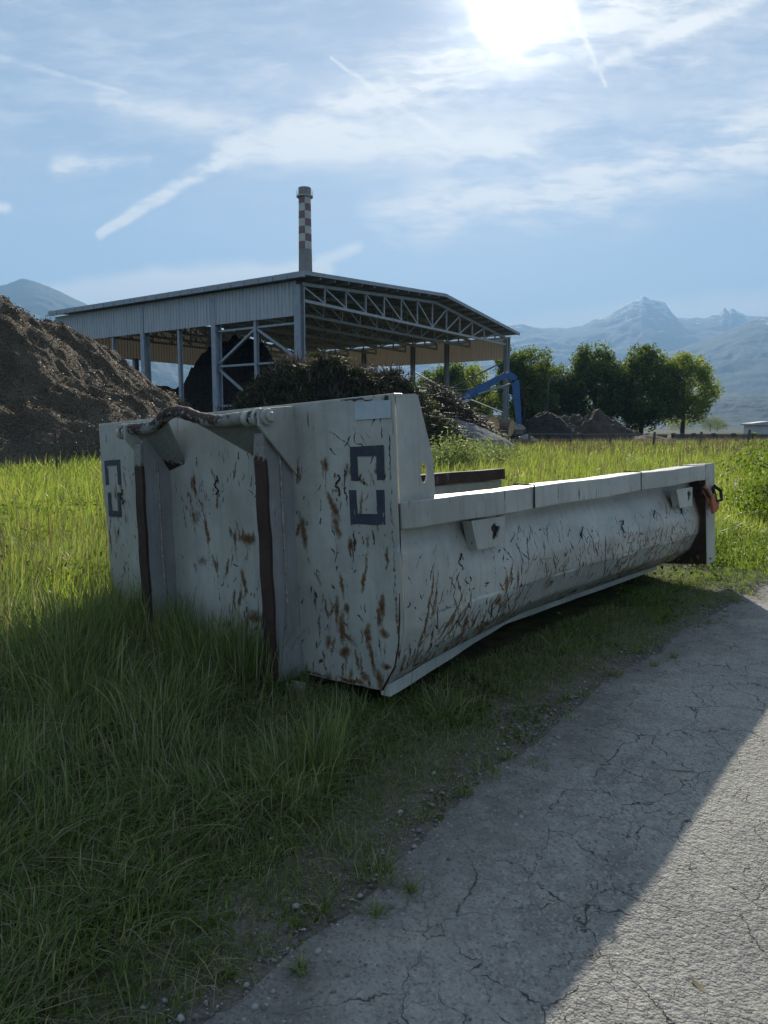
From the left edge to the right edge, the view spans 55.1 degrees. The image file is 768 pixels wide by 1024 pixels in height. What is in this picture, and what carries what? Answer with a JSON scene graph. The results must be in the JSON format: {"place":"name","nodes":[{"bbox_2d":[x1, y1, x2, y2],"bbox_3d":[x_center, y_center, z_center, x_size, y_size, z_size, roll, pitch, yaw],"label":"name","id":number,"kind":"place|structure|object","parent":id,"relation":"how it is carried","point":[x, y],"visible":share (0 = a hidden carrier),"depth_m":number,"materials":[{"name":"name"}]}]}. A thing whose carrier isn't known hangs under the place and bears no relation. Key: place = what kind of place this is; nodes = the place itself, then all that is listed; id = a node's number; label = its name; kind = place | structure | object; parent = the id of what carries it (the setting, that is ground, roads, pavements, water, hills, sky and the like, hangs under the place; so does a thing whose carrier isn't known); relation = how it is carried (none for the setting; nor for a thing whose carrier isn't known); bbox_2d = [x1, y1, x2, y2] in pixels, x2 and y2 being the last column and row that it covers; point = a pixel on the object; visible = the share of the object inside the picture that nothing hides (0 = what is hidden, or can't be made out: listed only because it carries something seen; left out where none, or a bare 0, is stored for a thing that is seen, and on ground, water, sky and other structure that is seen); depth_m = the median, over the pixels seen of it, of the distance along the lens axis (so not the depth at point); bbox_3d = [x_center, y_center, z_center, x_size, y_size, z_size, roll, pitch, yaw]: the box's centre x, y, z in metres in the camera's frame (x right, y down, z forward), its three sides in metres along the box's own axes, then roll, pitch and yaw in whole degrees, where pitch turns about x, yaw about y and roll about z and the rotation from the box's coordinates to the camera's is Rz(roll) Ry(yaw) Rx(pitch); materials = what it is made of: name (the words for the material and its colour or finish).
{"place":"outdoors","nodes":[
{"label":"outdoors","id":0,"kind":"place"},
{"bbox_2d":[0,279,193,388],"bbox_3d":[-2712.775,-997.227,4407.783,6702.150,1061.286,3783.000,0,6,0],"label":"mountain","id":1,"kind":"structure","parent":0,"point":[38,300],"depth_m":4661.26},
{"bbox_2d":[48,270,519,418],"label":"industrial hall","id":2,"kind":"structure","parent":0,"point":[301,312],"depth_m":61.80,"materials":[{"name":"metal"}]},
{"bbox_2d":[0,430,767,1023],"bbox_3d":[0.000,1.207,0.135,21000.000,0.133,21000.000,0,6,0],"label":"ground","id":3,"kind":"structure","parent":0,"point":[502,636],"depth_m":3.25,"materials":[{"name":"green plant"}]},
{"bbox_2d":[0,486,108,628],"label":"dry grass","id":4,"kind":"structure","parent":3,"relation":"on","point":[38,539],"depth_m":5.55,"materials":[{"name":"green plant"}]},
{"bbox_2d":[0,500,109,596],"bbox_3d":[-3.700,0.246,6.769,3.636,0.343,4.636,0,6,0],"label":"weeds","id":5,"kind":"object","parent":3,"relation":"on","point":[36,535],"visible":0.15,"depth_m":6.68,"materials":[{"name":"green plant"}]},
{"bbox_2d":[0,415,154,478],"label":"chain link fence","id":6,"kind":"object","parent":3,"relation":"on","point":[56,451],"visible":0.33,"depth_m":15.44,"materials":[{"name":"metal"}]},
{"bbox_2d":[0,293,193,471],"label":"mulch heap","id":7,"kind":"object","parent":3,"relation":"on","point":[54,370],"visible":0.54,"depth_m":24.90,"materials":[{"name":"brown wood"}]},
{"bbox_2d":[155,385,175,393],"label":"compost heap","id":8,"kind":"object","parent":3,"relation":"on","point":[164,387],"visible":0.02,"depth_m":65.68,"materials":[{"name":"brown soil"}]},
{"bbox_2d":[174,335,274,412],"bbox_3d":[-13.200,-11.003,66.186,15.750,9.621,14.700,0,6,0],"label":"compost heap","id":9,"kind":"object","parent":3,"relation":"on","point":[198,393],"visible":0.23,"depth_m":62.50,"materials":[{"name":"black soil"}]},
{"bbox_2d":[0,658,571,1023],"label":"weeds","id":10,"kind":"object","parent":3,"relation":"on","point":[206,887],"visible":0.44,"depth_m":2.13,"materials":[{"name":"green plant"}]},
{"bbox_2d":[296,186,312,352],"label":"chimney","id":11,"kind":"object","parent":3,"relation":"on","point":[304,196],"visible":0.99,"depth_m":124.58,"materials":[{"name":"concrete"}]},
{"bbox_2d":[215,346,476,450],"bbox_3d":[-2.808,-5.314,35.867,15.735,5.753,9.929,0,6,0],"label":"brush heap","id":12,"kind":"object","parent":3,"relation":"on","point":[292,380],"visible":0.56,"depth_m":34.52,"materials":[{"name":"green plant"}]},
{"bbox_2d":[37,575,767,1023],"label":"pebbles","id":13,"kind":"object","parent":3,"relation":"on","point":[179,1015],"visible":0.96,"depth_m":2.27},
{"bbox_2d":[99,393,722,696],"bbox_3d":[0.591,-0.012,5.324,2.544,1.396,4.636,1,5,41],"label":"rolloff container","id":14,"kind":"object","parent":3,"relation":"on","point":[333,517],"visible":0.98,"depth_m":3.45,"materials":[{"name":"white metal"}]},
{"bbox_2d":[415,362,481,412],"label":"broadleaf tree","id":15,"kind":"object","parent":3,"relation":"on","point":[456,377],"visible":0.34,"depth_m":108.60,"materials":[{"name":"green plant"}]},
{"bbox_2d":[422,430,499,471],"bbox_3d":[1.674,-1.642,19.880,2.818,1.301,2.816,0,6,0],"label":"pale shrub","id":16,"kind":"object","parent":3,"relation":"on","point":[455,456],"visible":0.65,"depth_m":19.61,"materials":[{"name":"green plant"}]},
{"bbox_2d":[418,379,513,442],"bbox_3d":[2.851,-5.563,41.932,10.594,4.485,8.138,0,6,0],"label":"brush heap","id":17,"kind":"object","parent":3,"relation":"on","point":[453,407],"visible":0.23,"depth_m":41.73,"materials":[{"name":"brown wood"}]},
{"bbox_2d":[448,420,511,447],"bbox_3d":[2.900,-4.211,40.785,9.660,1.787,6.300,0,6,0],"label":"gravel heap","id":18,"kind":"object","parent":3,"relation":"on","point":[477,430],"visible":0.12,"depth_m":39.63,"materials":[{"name":"grey gravel"}]},
{"bbox_2d":[464,361,498,416],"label":"broadleaf tree","id":19,"kind":"object","parent":3,"relation":"on","point":[470,371],"visible":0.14,"depth_m":114.54,"materials":[{"name":"green plant"}]},
{"bbox_2d":[432,435,537,470],"bbox_3d":[2.808,-1.757,21.843,3.507,1.095,3.726,0,6,0],"label":"pale shrub","id":20,"kind":"object","parent":3,"relation":"on","point":[487,450],"visible":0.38,"depth_m":21.66,"materials":[{"name":"green plant"}]},
{"bbox_2d":[450,371,524,424],"bbox_3d":[6.922,-8.102,57.455,8.945,5.762,3.040,0,6,0],"label":"material handler","id":21,"kind":"object","parent":3,"relation":"on","point":[467,396],"visible":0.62,"depth_m":57.09,"materials":[{"name":"blue paint"}]},
{"bbox_2d":[461,432,518,455],"bbox_3d":[3.530,-2.353,26.864,2.445,1.152,3.363,6,9,42],"label":"pale shrub","id":22,"kind":"object","parent":3,"relation":"on","point":[491,447],"visible":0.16,"depth_m":26.91,"materials":[{"name":"green plant"}]},
{"bbox_2d":[482,343,559,423],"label":"broadleaf tree","id":23,"kind":"object","parent":3,"relation":"on","point":[534,377],"visible":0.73,"depth_m":96.26,"materials":[{"name":"green plant"}]},
{"bbox_2d":[508,411,586,442],"bbox_3d":[12.600,-6.577,57.626,8.190,2.732,7.140,0,6,0],"label":"soil heap","id":24,"kind":"object","parent":3,"relation":"on","point":[547,425],"visible":0.43,"depth_m":56.08,"materials":[{"name":"soil"}]},
{"bbox_2d":[513,424,525,434],"bbox_3d":[10.082,-6.244,55.688,1.334,0.816,1.016,0,6,0],"label":"rubble block","id":25,"kind":"object","parent":24,"relation":"on","point":[519,429],"depth_m":55.30,"materials":[{"name":"grey concrete"}]},
{"bbox_2d":[547,375,563,410],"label":"street lamp","id":26,"kind":"object","parent":3,"relation":"on","point":[548,387],"visible":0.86,"depth_m":86.82,"materials":[{"name":"grey metal"}]},
{"bbox_2d":[528,361,584,416],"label":"broadleaf tree","id":27,"kind":"object","parent":3,"relation":"on","point":[558,384],"visible":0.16,"depth_m":100.19,"materials":[{"name":"green plant"}]},
{"bbox_2d":[559,340,633,420],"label":"broadleaf tree","id":28,"kind":"object","parent":3,"relation":"on","point":[587,376],"visible":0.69,"depth_m":98.55,"materials":[{"name":"green plant"}]},
{"bbox_2d":[561,408,641,441],"bbox_3d":[16.800,-7.166,61.585,10.920,3.020,7.350,0,6,0],"label":"soil heap","id":29,"kind":"object","parent":3,"relation":"on","point":[596,423],"visible":0.37,"depth_m":59.88,"materials":[{"name":"soil"}]},
{"bbox_2d":[514,430,750,447],"bbox_3d":[12.275,-4.160,42.967,18.688,1.284,0.118,0,6,-3],"label":"field fence","id":30,"kind":"object","parent":3,"relation":"on","point":[654,435],"visible":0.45,"depth_m":42.98,"materials":[{"name":"brown wood"}]},
{"bbox_2d":[598,342,687,433],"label":"broadleaf tree","id":31,"kind":"object","parent":3,"relation":"on","point":[639,409],"visible":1,"depth_m":94.47,"materials":[{"name":"green plant"}]},
{"bbox_2d":[628,434,679,442],"bbox_3d":[21.500,-5.869,59.718,7.350,0.858,6.300,0,6,0],"label":"soil heap","id":32,"kind":"object","parent":3,"relation":"on","point":[650,436],"visible":0.26,"depth_m":58.74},
{"bbox_2d":[641,433,667,437],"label":"barrier","id":33,"kind":"object","parent":3,"relation":"on","point":[656,434],"visible":0.19,"depth_m":93.44,"materials":[{"name":"grey concrete"}]},
{"bbox_2d":[556,520,767,656],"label":"weeds","id":34,"kind":"object","parent":3,"relation":"on","point":[675,593],"visible":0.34,"depth_m":5.71,"materials":[{"name":"green plant"}]},
{"bbox_2d":[666,420,697,430],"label":"broadleaf tree","id":35,"kind":"object","parent":3,"relation":"on","point":[678,425],"visible":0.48,"depth_m":425.60,"materials":[{"name":"green plant"}]},
{"bbox_2d":[651,350,725,433],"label":"broadleaf tree","id":36,"kind":"object","parent":3,"relation":"on","point":[697,403],"visible":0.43,"depth_m":96.49,"materials":[{"name":"green plant"}]},
{"bbox_2d":[696,415,724,431],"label":"broadleaf tree","id":37,"kind":"object","parent":3,"relation":"on","point":[708,424],"visible":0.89,"depth_m":416.44,"materials":[{"name":"green plant"}]},
{"bbox_2d":[709,419,729,430],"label":"broadleaf tree","id":38,"kind":"object","parent":3,"relation":"on","point":[719,425],"visible":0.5,"depth_m":435.72,"materials":[{"name":"green plant"}]},
{"bbox_2d":[671,433,767,438],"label":"barrier","id":39,"kind":"object","parent":3,"relation":"on","point":[690,436],"visible":0.57,"depth_m":91.51,"materials":[{"name":"grey concrete"}]},
{"bbox_2d":[696,430,767,475],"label":"bramble bush","id":40,"kind":"object","parent":3,"relation":"on","point":[761,443],"visible":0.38,"depth_m":16.65,"materials":[{"name":"green plant"}]},
{"bbox_2d":[701,432,767,495],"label":"bramble bush","id":41,"kind":"object","parent":3,"relation":"on","point":[763,465],"visible":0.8,"depth_m":12.70,"materials":[{"name":"green plant"}]},
{"bbox_2d":[716,465,767,518],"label":"bramble bush","id":42,"kind":"object","parent":3,"relation":"on","point":[762,497],"visible":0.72,"depth_m":9.05,"materials":[{"name":"green plant"}]},
{"bbox_2d":[0,437,767,614],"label":"meadow grass","id":43,"kind":"structure","parent":0,"point":[70,486],"depth_m":11.73,"materials":[{"name":"green plant"}]},
{"bbox_2d":[0,0,767,331],"label":"sky","id":44,"kind":"structure","parent":0,"point":[534,163],"materials":[{"name":"blue"}]},
{"bbox_2d":[204,585,767,1023],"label":"path","id":45,"kind":"structure","parent":0,"point":[658,907],"depth_m":2.02,"materials":[{"name":"grey asphalt"}]},
{"bbox_2d":[667,768,692,771],"bbox_3d":[1.062,0.925,2.636,0.088,0.008,0.013,2,7,14],"label":"stick","id":46,"kind":"object","parent":45,"relation":"on","point":[683,770],"visible":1,"depth_m":2.63,"materials":[{"name":"brown wood"}]},
{"bbox_2d":[690,977,705,992],"bbox_3d":[0.715,1.077,1.676,0.012,0.010,0.044,-3,7,-24],"label":"dead leaf","id":47,"kind":"object","parent":45,"relation":"on","point":[697,985],"visible":1,"depth_m":1.68,"materials":[{"name":"beige plant"}]},
{"bbox_2d":[244,296,764,416],"bbox_3d":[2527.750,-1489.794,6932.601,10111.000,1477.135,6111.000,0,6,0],"label":"mountain range","id":48,"kind":"structure","parent":0,"point":[643,320],"depth_m":7218.95,"materials":[{"name":"stone"}]},
{"bbox_2d":[421,446,766,489],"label":"dry grass","id":49,"kind":"structure","parent":0,"point":[557,478],"depth_m":17.77,"materials":[{"name":"green plant"}]},
{"bbox_2d":[429,434,767,459],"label":"dry grass","id":50,"kind":"structure","parent":0,"point":[724,441],"depth_m":35.96,"materials":[{"name":"green plant"}]},
{"bbox_2d":[497,417,514,435],"bbox_3d":[8.030,-6.450,54.375,3.023,1.219,1.238,13,12,28],"label":"cut log","id":51,"kind":"object","parent":50,"relation":"on","point":[507,426],"visible":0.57,"depth_m":53.46,"materials":[{"name":"brown wood"}]},
{"bbox_2d":[518,434,533,443],"bbox_3d":[9.592,-4.936,49.762,1.040,0.668,0.768,-2,7,-20],"label":"rubble block","id":52,"kind":"object","parent":50,"relation":"on","point":[524,437],"depth_m":49.53,"materials":[{"name":"grey concrete"}]},
{"bbox_3d":[5.055,-5.509,51.587,2.825,1.219,1.238,2,7,15],"label":"cut log","id":53,"kind":"object","parent":50,"relation":"on","visible":0},
{"bbox_2d":[477,414,499,431],"bbox_3d":[6.455,-6.151,50.943,1.279,1.259,3.222,-4,14,-35],"label":"cut log","id":54,"kind":"object","parent":53,"relation":"on","point":[493,421],"visible":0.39,"depth_m":49.70,"materials":[{"name":"brown wood"}]},
{"bbox_2d":[508,316,767,422],"bbox_3d":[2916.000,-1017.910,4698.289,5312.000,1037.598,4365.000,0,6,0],"label":"mountain slope","id":55,"kind":"structure","parent":0,"point":[737,357],"depth_m":4458.80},
{"bbox_2d":[622,394,767,429],"bbox_3d":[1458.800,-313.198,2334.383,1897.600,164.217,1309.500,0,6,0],"label":"hill","id":56,"kind":"structure","parent":0,"point":[734,412],"depth_m":2141.43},
{"bbox_2d":[740,421,767,433],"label":"shed","id":57,"kind":"structure","parent":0,"point":[759,427],"depth_m":142.15,"materials":[{"name":"white paint"}]}
]}

